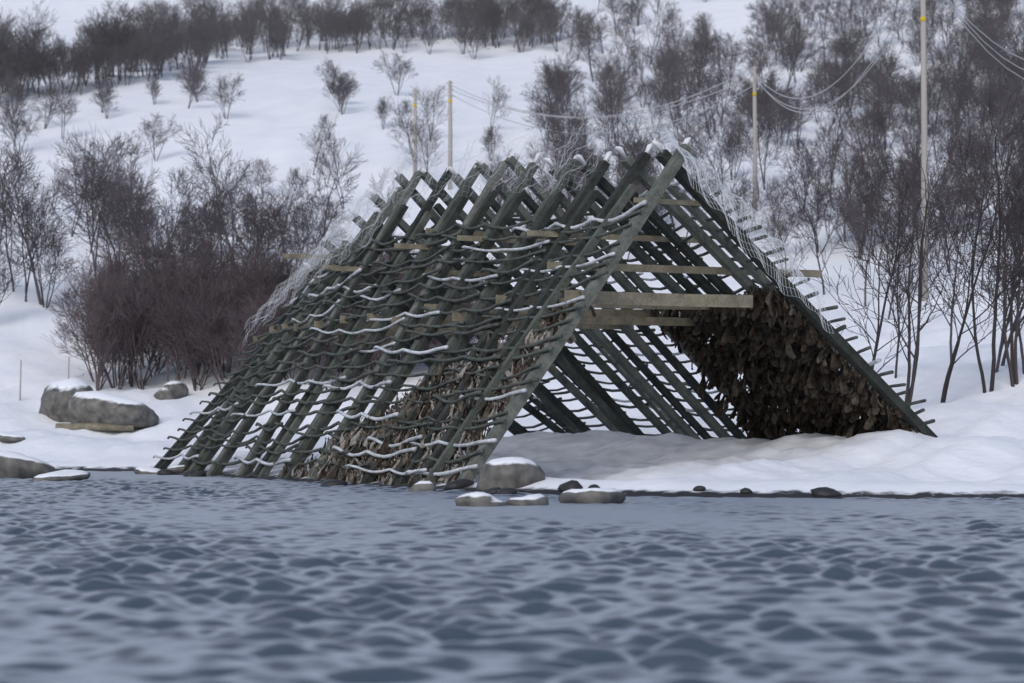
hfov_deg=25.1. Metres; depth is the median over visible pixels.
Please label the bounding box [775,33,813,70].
birch tree
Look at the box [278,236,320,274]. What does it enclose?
birch tree
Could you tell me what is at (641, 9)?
birch tree
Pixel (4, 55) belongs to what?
birch tree
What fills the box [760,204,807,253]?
birch tree
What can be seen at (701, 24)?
birch tree
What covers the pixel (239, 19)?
birch tree
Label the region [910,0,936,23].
birch tree
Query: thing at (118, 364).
birch tree
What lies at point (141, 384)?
bush
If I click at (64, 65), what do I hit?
birch tree
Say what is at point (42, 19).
birch tree
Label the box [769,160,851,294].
birch tree
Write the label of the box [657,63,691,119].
birch tree
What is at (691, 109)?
birch tree
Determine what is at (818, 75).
birch tree
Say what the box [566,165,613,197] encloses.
birch tree
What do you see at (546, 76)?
birch tree
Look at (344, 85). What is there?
birch tree
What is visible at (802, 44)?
birch tree
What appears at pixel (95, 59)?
birch tree
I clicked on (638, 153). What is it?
birch tree
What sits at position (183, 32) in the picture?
birch tree
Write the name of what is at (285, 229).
birch tree
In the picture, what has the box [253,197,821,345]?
rack tie beams
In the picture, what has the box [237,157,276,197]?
birch tree
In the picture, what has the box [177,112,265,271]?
birch tree
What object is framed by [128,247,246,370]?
bush
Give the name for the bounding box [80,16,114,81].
birch tree
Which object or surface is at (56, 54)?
birch tree
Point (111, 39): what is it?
birch tree
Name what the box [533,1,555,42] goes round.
birch tree
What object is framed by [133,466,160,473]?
shore rock
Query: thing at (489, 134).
birch tree
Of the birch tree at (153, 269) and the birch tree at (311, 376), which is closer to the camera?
the birch tree at (311, 376)
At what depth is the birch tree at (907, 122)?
164.74 m
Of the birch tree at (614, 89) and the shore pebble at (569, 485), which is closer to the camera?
the shore pebble at (569, 485)
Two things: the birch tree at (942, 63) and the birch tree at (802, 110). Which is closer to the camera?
the birch tree at (802, 110)
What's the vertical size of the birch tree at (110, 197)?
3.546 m
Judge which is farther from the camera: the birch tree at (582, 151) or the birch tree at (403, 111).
the birch tree at (403, 111)
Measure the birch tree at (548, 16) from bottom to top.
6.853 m
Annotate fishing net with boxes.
[242,144,420,345]
[392,122,613,203]
[646,120,833,333]
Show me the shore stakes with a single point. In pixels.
(20, 375)
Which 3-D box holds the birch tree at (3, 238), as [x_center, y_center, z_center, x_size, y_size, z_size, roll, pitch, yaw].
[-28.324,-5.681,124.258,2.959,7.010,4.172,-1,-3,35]
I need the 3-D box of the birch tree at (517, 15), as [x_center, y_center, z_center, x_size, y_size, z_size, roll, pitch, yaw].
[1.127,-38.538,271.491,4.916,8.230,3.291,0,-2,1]
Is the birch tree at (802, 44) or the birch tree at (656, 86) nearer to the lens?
the birch tree at (656, 86)
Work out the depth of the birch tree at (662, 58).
230.28 m
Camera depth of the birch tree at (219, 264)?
107.86 m
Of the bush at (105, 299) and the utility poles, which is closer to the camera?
the bush at (105, 299)
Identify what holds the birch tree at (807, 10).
on the snowy ground
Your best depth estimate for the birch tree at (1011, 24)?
208.16 m
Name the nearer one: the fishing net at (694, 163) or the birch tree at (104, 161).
the fishing net at (694, 163)
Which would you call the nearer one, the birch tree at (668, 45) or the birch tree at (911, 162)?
the birch tree at (911, 162)
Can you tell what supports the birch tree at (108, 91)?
on the snowy ground
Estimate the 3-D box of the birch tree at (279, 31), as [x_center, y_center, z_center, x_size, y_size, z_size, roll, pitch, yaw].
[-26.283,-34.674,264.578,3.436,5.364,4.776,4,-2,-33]
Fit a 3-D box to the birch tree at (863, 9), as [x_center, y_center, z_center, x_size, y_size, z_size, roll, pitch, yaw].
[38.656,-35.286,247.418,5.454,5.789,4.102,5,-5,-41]
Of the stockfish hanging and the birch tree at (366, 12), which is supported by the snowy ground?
the birch tree at (366, 12)
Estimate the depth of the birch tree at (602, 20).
258.04 m
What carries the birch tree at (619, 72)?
on the snowy ground
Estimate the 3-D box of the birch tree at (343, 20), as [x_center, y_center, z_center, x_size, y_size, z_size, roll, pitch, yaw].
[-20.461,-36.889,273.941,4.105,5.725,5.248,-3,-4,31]
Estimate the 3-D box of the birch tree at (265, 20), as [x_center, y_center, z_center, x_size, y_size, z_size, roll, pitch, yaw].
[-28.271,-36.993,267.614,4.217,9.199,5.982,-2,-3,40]
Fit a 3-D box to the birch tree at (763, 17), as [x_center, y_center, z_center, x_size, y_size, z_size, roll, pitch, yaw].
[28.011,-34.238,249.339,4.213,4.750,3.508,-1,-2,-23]
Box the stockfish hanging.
[281,284,917,486]
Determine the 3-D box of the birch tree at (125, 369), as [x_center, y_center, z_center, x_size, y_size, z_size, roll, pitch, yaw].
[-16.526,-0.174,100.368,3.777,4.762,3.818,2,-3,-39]
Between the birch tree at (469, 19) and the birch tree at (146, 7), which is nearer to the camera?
the birch tree at (146, 7)
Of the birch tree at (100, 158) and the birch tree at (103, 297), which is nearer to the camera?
the birch tree at (103, 297)
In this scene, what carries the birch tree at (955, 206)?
on the snowy ground
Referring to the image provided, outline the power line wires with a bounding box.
[412,0,1023,133]
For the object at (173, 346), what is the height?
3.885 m
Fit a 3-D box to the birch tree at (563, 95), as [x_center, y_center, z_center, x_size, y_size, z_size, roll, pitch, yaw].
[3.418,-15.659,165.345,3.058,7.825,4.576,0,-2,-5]
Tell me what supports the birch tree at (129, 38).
on the snowy ground
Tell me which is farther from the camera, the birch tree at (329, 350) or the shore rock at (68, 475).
the birch tree at (329, 350)
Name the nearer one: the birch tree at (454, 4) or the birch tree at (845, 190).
the birch tree at (845, 190)
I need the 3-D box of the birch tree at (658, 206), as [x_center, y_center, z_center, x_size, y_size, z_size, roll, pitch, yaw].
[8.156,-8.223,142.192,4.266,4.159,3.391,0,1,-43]
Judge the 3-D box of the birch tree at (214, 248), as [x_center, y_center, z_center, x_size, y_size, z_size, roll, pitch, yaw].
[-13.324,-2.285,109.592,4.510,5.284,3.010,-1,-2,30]
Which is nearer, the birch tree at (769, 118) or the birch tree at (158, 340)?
the birch tree at (158, 340)
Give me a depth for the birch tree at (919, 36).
218.45 m
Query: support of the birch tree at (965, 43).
on the snowy ground
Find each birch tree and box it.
[0,7,23,59]
[0,13,23,45]
[0,18,13,67]
[0,23,18,73]
[0,23,31,99]
[0,29,17,87]
[0,30,27,81]
[0,64,30,97]
[0,69,42,150]
[0,70,23,118]
[0,97,27,125]
[0,102,43,153]
[0,136,82,304]
[0,139,40,243]
[0,140,33,291]
[0,168,80,301]
[0,189,19,265]
[0,237,31,303]
[1,23,60,97]
[1,40,39,90]
[6,218,79,307]
[8,8,44,80]
[11,75,34,110]
[13,17,42,91]
[14,48,52,91]
[15,47,37,92]
[16,21,39,88]
[19,0,58,97]
[28,46,65,94]
[33,88,65,128]
[34,37,79,93]
[37,75,81,138]
[37,125,148,276]
[41,25,68,87]
[41,47,86,88]
[41,158,73,214]
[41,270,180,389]
[42,47,75,87]
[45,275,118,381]
[48,122,139,252]
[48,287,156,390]
[50,45,76,77]
[53,240,137,326]
[58,42,90,86]
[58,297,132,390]
[59,40,96,94]
[59,154,105,236]
[63,32,90,86]
[66,169,137,266]
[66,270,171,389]
[68,20,105,91]
[68,240,134,311]
[70,50,95,94]
[72,6,113,83]
[72,138,126,207]
[72,260,124,324]
[77,298,110,375]
[78,24,108,74]
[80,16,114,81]
[81,249,140,302]
[82,39,109,84]
[82,286,172,385]
[84,159,181,302]
[85,6,122,80]
[86,43,124,86]
[86,279,117,360]
[88,36,122,87]
[88,73,116,112]
[91,230,195,289]
[94,20,125,76]
[94,21,122,78]
[95,85,118,118]
[96,0,143,79]
[96,162,166,272]
[96,179,122,222]
[97,45,142,84]
[97,170,170,267]
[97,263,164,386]
[103,294,153,379]
[104,257,210,360]
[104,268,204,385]
[104,308,127,378]
[106,4,142,80]
[107,17,129,76]
[107,165,135,198]
[107,270,222,371]
[108,3,137,73]
[108,24,130,76]
[108,130,150,222]
[108,259,177,365]
[109,38,151,84]
[110,252,181,300]
[111,284,213,376]
[114,0,175,74]
[118,18,150,77]
[120,31,151,80]
[120,179,165,244]
[120,237,213,284]
[121,225,255,287]
[127,0,192,76]
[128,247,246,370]
[132,28,150,75]
[132,207,173,262]
[132,228,199,293]
[133,0,155,69]
[133,32,175,79]
[135,1,163,69]
[135,112,184,160]
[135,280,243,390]
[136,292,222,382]
[137,1,183,74]
[137,231,226,303]
[139,20,178,80]
[140,0,208,66]
[141,34,177,75]
[141,163,211,262]
[142,0,168,33]
[143,22,178,76]
[143,74,163,103]
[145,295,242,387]
[146,235,234,274]
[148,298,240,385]
[149,0,180,70]
[149,32,176,74]
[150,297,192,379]
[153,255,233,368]
[156,13,185,70]
[159,258,229,358]
[162,37,181,69]
[162,201,248,260]
[169,21,195,62]
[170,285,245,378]
[171,29,212,70]
[171,193,228,243]
[172,56,204,93]
[175,190,256,246]
[176,17,218,65]
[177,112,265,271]
[178,0,204,54]
[180,69,208,101]
[180,180,301,271]
[181,0,211,55]
[181,15,228,61]
[181,61,212,108]
[182,238,244,281]
[183,0,211,64]
[183,16,224,64]
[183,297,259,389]
[184,27,220,67]
[186,62,203,89]
[186,150,259,266]
[186,247,235,300]
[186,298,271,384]
[188,0,222,58]
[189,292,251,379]
[193,5,236,63]
[194,15,226,66]
[196,259,244,305]
[204,0,237,53]
[204,14,235,57]
[205,243,278,285]
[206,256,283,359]
[209,72,246,118]
[209,195,292,256]
[210,239,267,301]
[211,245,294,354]
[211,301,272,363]
[214,10,242,58]
[214,20,235,57]
[216,0,240,51]
[220,15,268,62]
[222,290,249,372]
[226,256,303,333]
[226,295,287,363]
[227,14,244,46]
[227,242,305,322]
[229,0,267,53]
[229,269,298,325]
[230,0,271,20]
[230,8,250,46]
[230,228,296,340]
[232,4,275,59]
[232,21,261,53]
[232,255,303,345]
[235,257,299,297]
[236,190,297,280]
[236,273,362,381]
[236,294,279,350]
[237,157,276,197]
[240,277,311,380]
[240,292,290,345]
[245,8,269,45]
[247,290,295,380]
[248,0,270,51]
[254,0,293,59]
[257,0,282,45]
[257,197,325,271]
[258,0,296,30]
[260,4,289,48]
[260,23,289,56]
[261,165,313,234]
[263,14,287,56]
[269,17,299,59]
[274,244,348,358]
[274,259,325,364]
[277,199,351,264]
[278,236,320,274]
[278,289,335,384]
[280,0,303,41]
[282,0,311,47]
[284,131,367,260]
[285,271,386,378]
[287,284,382,389]
[288,14,314,50]
[290,262,352,372]
[292,0,319,40]
[293,0,331,33]
[296,281,421,385]
[297,260,371,370]
[299,11,316,47]
[299,112,341,174]
[300,8,326,47]
[301,4,336,40]
[303,190,340,248]
[308,0,335,49]
[308,10,345,50]
[311,135,355,207]
[312,12,328,49]
[313,0,335,53]
[314,56,341,93]
[316,0,348,39]
[317,309,362,383]
[318,0,345,44]
[321,0,341,48]
[322,73,356,104]
[323,9,360,51]
[323,12,346,49]
[323,72,360,110]
[325,5,356,47]
[328,71,359,114]
[329,253,435,292]
[335,0,366,41]
[337,8,355,45]
[343,12,369,52]
[343,260,420,369]
[344,266,410,372]
[346,2,378,35]
[346,11,372,45]
[347,0,385,49]
[348,303,423,385]
[350,2,382,48]
[357,0,387,45]
[358,0,398,46]
[361,15,391,48]
[366,170,409,235]
[370,48,417,95]
[375,96,392,128]
[376,0,390,38]
[381,7,410,49]
[382,0,423,38]
[383,276,419,359]
[384,0,413,49]
[386,94,434,158]
[387,15,421,52]
[392,0,417,27]
[397,254,449,349]
[402,7,418,35]
[402,118,444,187]
[406,0,435,45]
[406,83,454,140]
[410,0,436,38]
[410,256,485,365]
[410,303,448,357]
[413,18,446,53]
[415,280,478,369]
[416,0,441,33]
[416,8,440,39]
[416,244,505,285]
[427,0,463,38]
[430,304,477,366]
[432,1,462,38]
[432,293,476,355]
[437,282,476,353]
[438,0,478,45]
[441,0,476,42]
[443,9,484,53]
[445,0,463,32]
[450,0,479,19]
[451,19,493,58]
[453,2,483,35]
[461,0,480,39]
[468,0,501,47]
[470,0,502,34]
[476,0,520,47]
[478,125,504,160]
[479,0,505,46]
[479,0,507,44]
[479,1,502,45]
[480,145,524,214]
[481,76,510,129]
[481,161,528,229]
[487,151,528,204]
[495,0,534,47]
[496,0,523,39]
[498,0,520,37]
[499,12,537,52]
[500,9,534,52]
[506,0,536,42]
[510,175,555,246]
[518,176,564,247]
[520,0,536,42]
[521,63,569,145]
[521,138,549,183]
[524,2,540,45]
[524,12,545,47]
[524,90,570,147]
[526,0,557,44]
[528,0,556,41]
[531,6,568,51]
[532,109,591,199]
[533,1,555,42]
[533,164,602,210]
[534,60,554,99]
[535,0,567,41]
[535,0,568,43]
[535,53,580,114]
[538,50,586,127]
[538,114,577,165]
[539,71,581,167]
[540,62,571,110]
[541,0,573,41]
[541,132,576,172]
[543,64,582,111]
[549,129,591,160]
[555,88,600,155]
[561,10,610,80]
[561,69,587,102]
[562,6,588,53]
[562,134,600,184]
[563,140,605,187]
[564,4,596,45]
[565,172,595,219]
[566,23,597,60]
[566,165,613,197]
[570,110,595,152]
[576,152,610,185]
[577,119,670,225]
[577,146,608,194]
[578,11,609,52]
[579,51,633,106]
[584,65,641,144]
[587,88,618,153]
[588,46,629,139]
[589,78,640,122]
[590,62,625,131]
[595,101,634,177]
[599,0,627,25]
[600,59,634,90]
[602,0,628,28]
[604,6,645,68]
[604,133,661,229]
[608,130,652,181]
[609,26,641,97]
[613,178,673,225]
[616,106,654,162]
[617,2,643,34]
[618,0,641,24]
[621,180,660,258]
[626,0,650,25]
[626,70,657,107]
[629,39,651,80]
[633,84,677,131]
[634,176,669,226]
[639,0,681,64]
[640,36,687,122]
[641,123,679,228]
[643,51,667,82]
[643,72,677,106]
[646,67,718,144]
[653,17,700,105]
[654,28,700,62]
[654,47,679,71]
[655,56,704,126]
[657,42,697,87]
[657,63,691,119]
[662,12,685,49]
[670,146,731,245]
[671,102,716,178]
[671,120,712,181]
[675,30,719,81]
[678,39,735,134]
[680,63,720,118]
[681,28,720,65]
[682,41,704,99]
[683,28,714,62]
[684,114,755,215]
[689,11,712,42]
[692,11,719,38]
[693,100,716,136]
[696,43,748,124]
[699,113,744,189]
[701,69,733,114]
[703,97,745,143]
[705,29,728,73]
[707,30,748,78]
[715,119,761,179]
[723,175,776,235]
[724,73,793,136]
[725,74,764,114]
[726,81,801,189]
[727,78,769,121]
[730,68,795,128]
[730,100,751,134]
[730,113,778,200]
[740,29,778,81]
[740,41,769,85]
[742,21,796,66]
[742,40,783,85]
[745,0,779,28]
[746,182,817,281]
[748,0,804,60]
[749,3,782,38]
[751,0,784,51]
[751,93,804,149]
[757,97,806,144]
[758,173,795,220]
[759,0,798,34]
[760,0,823,60]
[760,10,794,67]
[760,87,788,131]
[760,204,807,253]
[766,85,807,132]
[766,130,828,208]
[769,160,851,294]
[770,16,820,88]
[773,34,804,81]
[775,26,830,71]
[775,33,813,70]
[778,180,862,252]
[782,0,807,48]
[783,81,820,146]
[785,107,802,143]
[794,0,825,27]
[798,75,832,121]
[799,0,843,61]
[800,130,845,210]
[800,165,948,372]
[802,58,829,106]
[803,0,842,34]
[803,60,840,104]
[803,158,836,219]
[804,47,862,134]
[809,117,848,172]
[809,185,864,242]
[810,140,913,251]
[812,65,870,184]
[815,0,855,31]
[817,74,857,122]
[821,36,860,117]
[824,30,848,63]
[826,26,867,60]
[826,156,912,306]
[827,2,854,38]
[827,24,866,75]
[828,54,869,110]
[828,165,870,255]
[830,180,889,246]
[832,131,871,193]
[833,42,873,107]
[834,131,1001,406]
[835,118,891,188]
[836,0,868,18]
[836,105,873,163]
[836,166,897,247]
[840,99,891,146]
[840,202,881,259]
[841,49,908,123]
[843,47,882,138]
[844,11,878,62]
[846,0,895,34]
[848,14,873,59]
[849,136,896,242]
[850,117,890,236]
[852,86,927,148]
[856,57,909,107]
[856,140,893,173]
[857,93,891,152]
[859,72,906,129]
[861,0,897,45]
[861,38,914,105]
[865,201,935,377]
[866,111,891,142]
[867,39,896,104]
[867,72,910,135]
[868,50,903,106]
[873,194,911,246]
[874,202,920,318]
[880,0,911,39]
[881,110,937,161]
[883,8,912,44]
[885,184,948,255]
[886,72,931,123]
[886,145,932,222]
[888,103,931,154]
[888,141,935,256]
[890,74,915,112]
[890,167,918,215]
[891,67,945,126]
[892,144,950,203]
[893,142,1023,402]
[893,151,932,226]
[896,153,1003,360]
[898,0,938,38]
[899,72,945,124]
[900,28,931,64]
[901,137,971,272]
[906,18,943,79]
[908,0,940,64]
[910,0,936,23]
[910,21,974,130]
[914,100,948,161]
[917,85,1023,392]
[919,61,944,100]
[926,0,962,58]
[926,25,970,86]
[927,41,958,115]
[928,2,952,17]
[928,155,970,231]
[929,98,977,147]
[929,186,984,231]
[929,187,989,257]
[931,63,992,156]
[932,23,994,116]
[932,51,985,134]
[932,112,966,170]
[934,0,964,22]
[935,31,991,124]
[936,190,1023,372]
[938,73,987,109]
[939,9,974,68]
[939,123,1002,243]
[941,53,988,148]
[941,109,1020,238]
[943,122,1023,386]
[947,128,977,177]
[948,106,987,165]
[950,157,1009,287]
[950,158,978,215]
[951,27,982,71]
[951,136,998,176]
[956,74,1004,144]
[957,0,982,24]
[958,0,1015,40]
[959,69,1015,116]
[961,4,994,39]
[963,45,1023,141]
[964,25,981,77]
[964,29,1018,73]
[964,84,1006,146]
[964,116,1023,252]
[964,218,1023,365]
[966,175,1023,373]
[967,0,992,40]
[968,29,992,90]
[969,9,1011,50]
[969,25,1002,69]
[969,35,1007,84]
[970,0,995,48]
[970,12,1013,34]
[970,14,1007,108]
[973,116,1008,175]
[976,0,992,13]
[979,75,1015,134]
[980,0,1013,40]
[980,63,1022,99]
[981,0,1015,51]
[987,93,1023,164]
[988,160,1023,296]
[989,92,1021,154]
[990,0,1023,53]
[990,121,1023,190]
[991,172,1023,291]
[992,0,1018,20]
[992,2,1023,64]
[994,23,1023,92]
[996,80,1023,172]
[996,145,1023,170]
[999,55,1023,102]
[1000,119,1023,154]
[1001,38,1023,123]
[1002,155,1023,200]
[1004,144,1023,199]
[1010,0,1023,46]
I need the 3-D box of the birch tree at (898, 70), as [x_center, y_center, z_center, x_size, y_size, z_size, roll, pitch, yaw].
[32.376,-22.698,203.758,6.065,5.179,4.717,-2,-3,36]
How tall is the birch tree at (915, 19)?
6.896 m
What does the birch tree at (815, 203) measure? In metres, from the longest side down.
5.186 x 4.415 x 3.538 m
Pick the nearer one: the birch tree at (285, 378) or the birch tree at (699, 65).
the birch tree at (285, 378)
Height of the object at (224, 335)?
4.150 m
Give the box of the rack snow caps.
[303,137,690,270]
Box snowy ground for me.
[0,0,1023,498]
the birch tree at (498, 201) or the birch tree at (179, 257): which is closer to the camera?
the birch tree at (179, 257)
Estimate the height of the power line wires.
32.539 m
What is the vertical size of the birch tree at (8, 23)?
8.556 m
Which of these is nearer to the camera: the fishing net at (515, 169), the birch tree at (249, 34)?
the fishing net at (515, 169)
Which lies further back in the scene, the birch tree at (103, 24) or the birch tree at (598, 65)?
the birch tree at (103, 24)
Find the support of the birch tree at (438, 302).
on the snowy ground
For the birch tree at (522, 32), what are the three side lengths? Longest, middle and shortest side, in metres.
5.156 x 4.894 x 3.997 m
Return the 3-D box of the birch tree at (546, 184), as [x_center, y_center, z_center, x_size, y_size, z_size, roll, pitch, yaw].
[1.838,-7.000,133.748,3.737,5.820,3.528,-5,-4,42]
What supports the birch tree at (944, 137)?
on the snowy ground
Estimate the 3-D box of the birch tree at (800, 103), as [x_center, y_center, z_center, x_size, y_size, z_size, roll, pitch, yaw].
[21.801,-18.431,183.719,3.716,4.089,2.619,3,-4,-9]
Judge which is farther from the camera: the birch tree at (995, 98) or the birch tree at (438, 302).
the birch tree at (995, 98)
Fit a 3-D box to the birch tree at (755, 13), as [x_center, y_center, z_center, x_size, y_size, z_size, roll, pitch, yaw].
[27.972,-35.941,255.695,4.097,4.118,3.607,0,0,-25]
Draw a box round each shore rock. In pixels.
[0,432,25,441]
[0,450,55,478]
[32,469,89,481]
[38,377,92,422]
[68,391,158,427]
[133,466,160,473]
[153,381,188,399]
[167,465,184,472]
[407,481,435,491]
[455,492,505,506]
[476,457,544,491]
[504,494,548,505]
[558,488,625,503]
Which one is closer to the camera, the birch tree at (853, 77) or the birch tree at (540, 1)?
the birch tree at (853, 77)
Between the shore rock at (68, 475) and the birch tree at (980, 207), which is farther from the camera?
the birch tree at (980, 207)
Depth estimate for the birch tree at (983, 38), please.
189.72 m
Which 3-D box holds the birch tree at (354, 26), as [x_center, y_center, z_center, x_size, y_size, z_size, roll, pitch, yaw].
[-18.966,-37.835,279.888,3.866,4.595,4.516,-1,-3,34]
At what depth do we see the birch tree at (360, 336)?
97.42 m
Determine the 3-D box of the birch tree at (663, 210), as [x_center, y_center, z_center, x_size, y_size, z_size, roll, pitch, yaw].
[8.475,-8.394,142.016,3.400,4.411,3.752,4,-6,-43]
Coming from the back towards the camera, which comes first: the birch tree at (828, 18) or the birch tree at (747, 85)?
the birch tree at (828, 18)
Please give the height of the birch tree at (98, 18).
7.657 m
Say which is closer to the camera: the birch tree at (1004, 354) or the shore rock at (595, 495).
the shore rock at (595, 495)
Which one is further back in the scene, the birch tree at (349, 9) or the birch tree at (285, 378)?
the birch tree at (349, 9)
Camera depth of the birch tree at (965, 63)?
168.42 m
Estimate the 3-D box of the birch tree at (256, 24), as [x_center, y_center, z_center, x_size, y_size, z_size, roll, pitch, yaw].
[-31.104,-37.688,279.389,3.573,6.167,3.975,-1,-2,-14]
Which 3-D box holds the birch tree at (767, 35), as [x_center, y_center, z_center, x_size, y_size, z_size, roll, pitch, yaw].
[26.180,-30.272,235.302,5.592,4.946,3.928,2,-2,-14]
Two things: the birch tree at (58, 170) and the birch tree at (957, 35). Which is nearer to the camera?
the birch tree at (58, 170)
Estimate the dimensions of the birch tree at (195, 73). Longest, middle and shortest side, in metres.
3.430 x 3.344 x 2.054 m
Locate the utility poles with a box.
[412,0,928,301]
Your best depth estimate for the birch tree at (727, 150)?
158.65 m
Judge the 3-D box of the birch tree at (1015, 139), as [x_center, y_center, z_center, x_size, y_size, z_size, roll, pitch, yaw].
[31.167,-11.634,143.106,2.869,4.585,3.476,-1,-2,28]
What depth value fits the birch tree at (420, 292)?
97.93 m
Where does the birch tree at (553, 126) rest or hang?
on the snowy ground
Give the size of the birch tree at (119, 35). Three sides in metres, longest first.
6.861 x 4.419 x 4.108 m
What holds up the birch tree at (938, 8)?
on the snowy ground
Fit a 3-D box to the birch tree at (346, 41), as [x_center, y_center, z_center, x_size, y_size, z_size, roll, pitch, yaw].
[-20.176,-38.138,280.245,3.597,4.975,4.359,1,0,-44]
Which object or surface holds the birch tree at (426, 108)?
on the snowy ground
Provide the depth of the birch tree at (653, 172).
143.72 m
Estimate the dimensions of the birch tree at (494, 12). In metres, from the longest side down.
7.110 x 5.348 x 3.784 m
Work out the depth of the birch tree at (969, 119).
157.89 m
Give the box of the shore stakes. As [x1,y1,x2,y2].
[19,358,69,400]
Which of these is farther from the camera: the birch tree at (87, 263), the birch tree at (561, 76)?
the birch tree at (561, 76)
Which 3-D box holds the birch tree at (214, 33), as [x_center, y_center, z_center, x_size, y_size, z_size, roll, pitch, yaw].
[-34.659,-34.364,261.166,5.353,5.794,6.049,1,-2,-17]
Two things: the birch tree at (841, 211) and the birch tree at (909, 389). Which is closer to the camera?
the birch tree at (909, 389)
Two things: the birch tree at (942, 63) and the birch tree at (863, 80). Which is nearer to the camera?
the birch tree at (863, 80)
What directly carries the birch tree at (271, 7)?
on the snowy ground
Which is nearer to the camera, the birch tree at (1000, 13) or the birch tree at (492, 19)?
the birch tree at (1000, 13)
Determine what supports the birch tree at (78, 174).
on the snowy ground
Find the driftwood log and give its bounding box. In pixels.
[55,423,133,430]
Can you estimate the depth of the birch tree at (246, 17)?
266.02 m
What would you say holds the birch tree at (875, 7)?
on the snowy ground
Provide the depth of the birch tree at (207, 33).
255.80 m
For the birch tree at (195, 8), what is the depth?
271.98 m
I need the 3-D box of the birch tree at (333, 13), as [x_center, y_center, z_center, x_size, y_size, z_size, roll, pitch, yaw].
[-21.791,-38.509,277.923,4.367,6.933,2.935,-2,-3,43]
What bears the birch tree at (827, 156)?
on the snowy ground
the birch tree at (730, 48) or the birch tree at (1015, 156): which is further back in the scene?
the birch tree at (730, 48)
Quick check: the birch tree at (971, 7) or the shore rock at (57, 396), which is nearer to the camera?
the shore rock at (57, 396)
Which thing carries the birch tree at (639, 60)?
on the snowy ground
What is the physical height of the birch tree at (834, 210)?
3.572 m
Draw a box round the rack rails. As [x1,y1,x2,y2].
[153,169,934,475]
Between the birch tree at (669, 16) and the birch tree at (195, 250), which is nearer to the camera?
the birch tree at (195, 250)
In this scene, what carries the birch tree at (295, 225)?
on the snowy ground
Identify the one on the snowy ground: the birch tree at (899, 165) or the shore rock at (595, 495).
the birch tree at (899, 165)
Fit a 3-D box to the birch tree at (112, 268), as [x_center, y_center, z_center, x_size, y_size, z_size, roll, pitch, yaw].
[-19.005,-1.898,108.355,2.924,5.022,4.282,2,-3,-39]
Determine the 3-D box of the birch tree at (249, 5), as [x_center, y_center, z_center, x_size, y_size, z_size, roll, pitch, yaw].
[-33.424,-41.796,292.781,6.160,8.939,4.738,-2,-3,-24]
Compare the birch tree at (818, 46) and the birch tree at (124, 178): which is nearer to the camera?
the birch tree at (124, 178)
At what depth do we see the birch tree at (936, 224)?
115.64 m
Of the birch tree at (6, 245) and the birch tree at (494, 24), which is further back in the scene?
the birch tree at (494, 24)
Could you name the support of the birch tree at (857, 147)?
on the snowy ground
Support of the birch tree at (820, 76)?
on the snowy ground
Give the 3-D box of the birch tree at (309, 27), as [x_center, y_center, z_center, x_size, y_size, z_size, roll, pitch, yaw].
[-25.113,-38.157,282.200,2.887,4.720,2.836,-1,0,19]
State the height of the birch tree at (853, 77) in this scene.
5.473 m
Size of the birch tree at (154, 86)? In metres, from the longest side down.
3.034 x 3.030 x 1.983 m
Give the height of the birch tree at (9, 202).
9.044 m
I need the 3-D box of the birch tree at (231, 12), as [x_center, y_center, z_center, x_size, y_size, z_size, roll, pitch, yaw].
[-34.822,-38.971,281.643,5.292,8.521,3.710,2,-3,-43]
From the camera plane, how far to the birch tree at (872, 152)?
131.62 m
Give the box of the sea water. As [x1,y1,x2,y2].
[0,471,1023,682]
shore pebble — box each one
[157,469,177,474]
[183,471,195,476]
[192,471,206,476]
[248,472,258,476]
[321,479,347,485]
[444,479,473,489]
[482,487,500,494]
[496,488,516,493]
[558,480,582,491]
[588,484,599,487]
[693,486,705,490]
[740,488,752,493]
[810,487,841,496]
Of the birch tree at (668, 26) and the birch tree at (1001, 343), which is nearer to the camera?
the birch tree at (1001, 343)
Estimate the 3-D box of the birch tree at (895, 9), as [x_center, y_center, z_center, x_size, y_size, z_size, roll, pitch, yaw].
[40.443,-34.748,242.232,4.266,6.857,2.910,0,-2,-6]
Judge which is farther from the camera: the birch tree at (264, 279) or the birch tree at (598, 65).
the birch tree at (598, 65)
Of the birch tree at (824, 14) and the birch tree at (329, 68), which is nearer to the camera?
the birch tree at (329, 68)
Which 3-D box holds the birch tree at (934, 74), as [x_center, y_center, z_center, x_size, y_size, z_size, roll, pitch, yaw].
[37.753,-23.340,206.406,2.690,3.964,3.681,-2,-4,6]
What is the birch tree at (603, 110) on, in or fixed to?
on the snowy ground
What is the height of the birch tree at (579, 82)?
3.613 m
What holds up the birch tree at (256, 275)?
on the snowy ground
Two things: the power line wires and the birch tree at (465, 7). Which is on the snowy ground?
the birch tree at (465, 7)
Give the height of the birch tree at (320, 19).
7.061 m
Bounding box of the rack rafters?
[153,143,937,485]
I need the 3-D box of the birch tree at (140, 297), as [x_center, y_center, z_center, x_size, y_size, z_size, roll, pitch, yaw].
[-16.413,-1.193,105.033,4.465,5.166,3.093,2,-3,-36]
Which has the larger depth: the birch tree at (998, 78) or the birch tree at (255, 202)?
the birch tree at (998, 78)
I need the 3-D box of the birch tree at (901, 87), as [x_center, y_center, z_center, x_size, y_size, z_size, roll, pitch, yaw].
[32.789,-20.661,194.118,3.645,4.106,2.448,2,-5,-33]
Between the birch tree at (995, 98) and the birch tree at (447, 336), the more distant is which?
the birch tree at (995, 98)

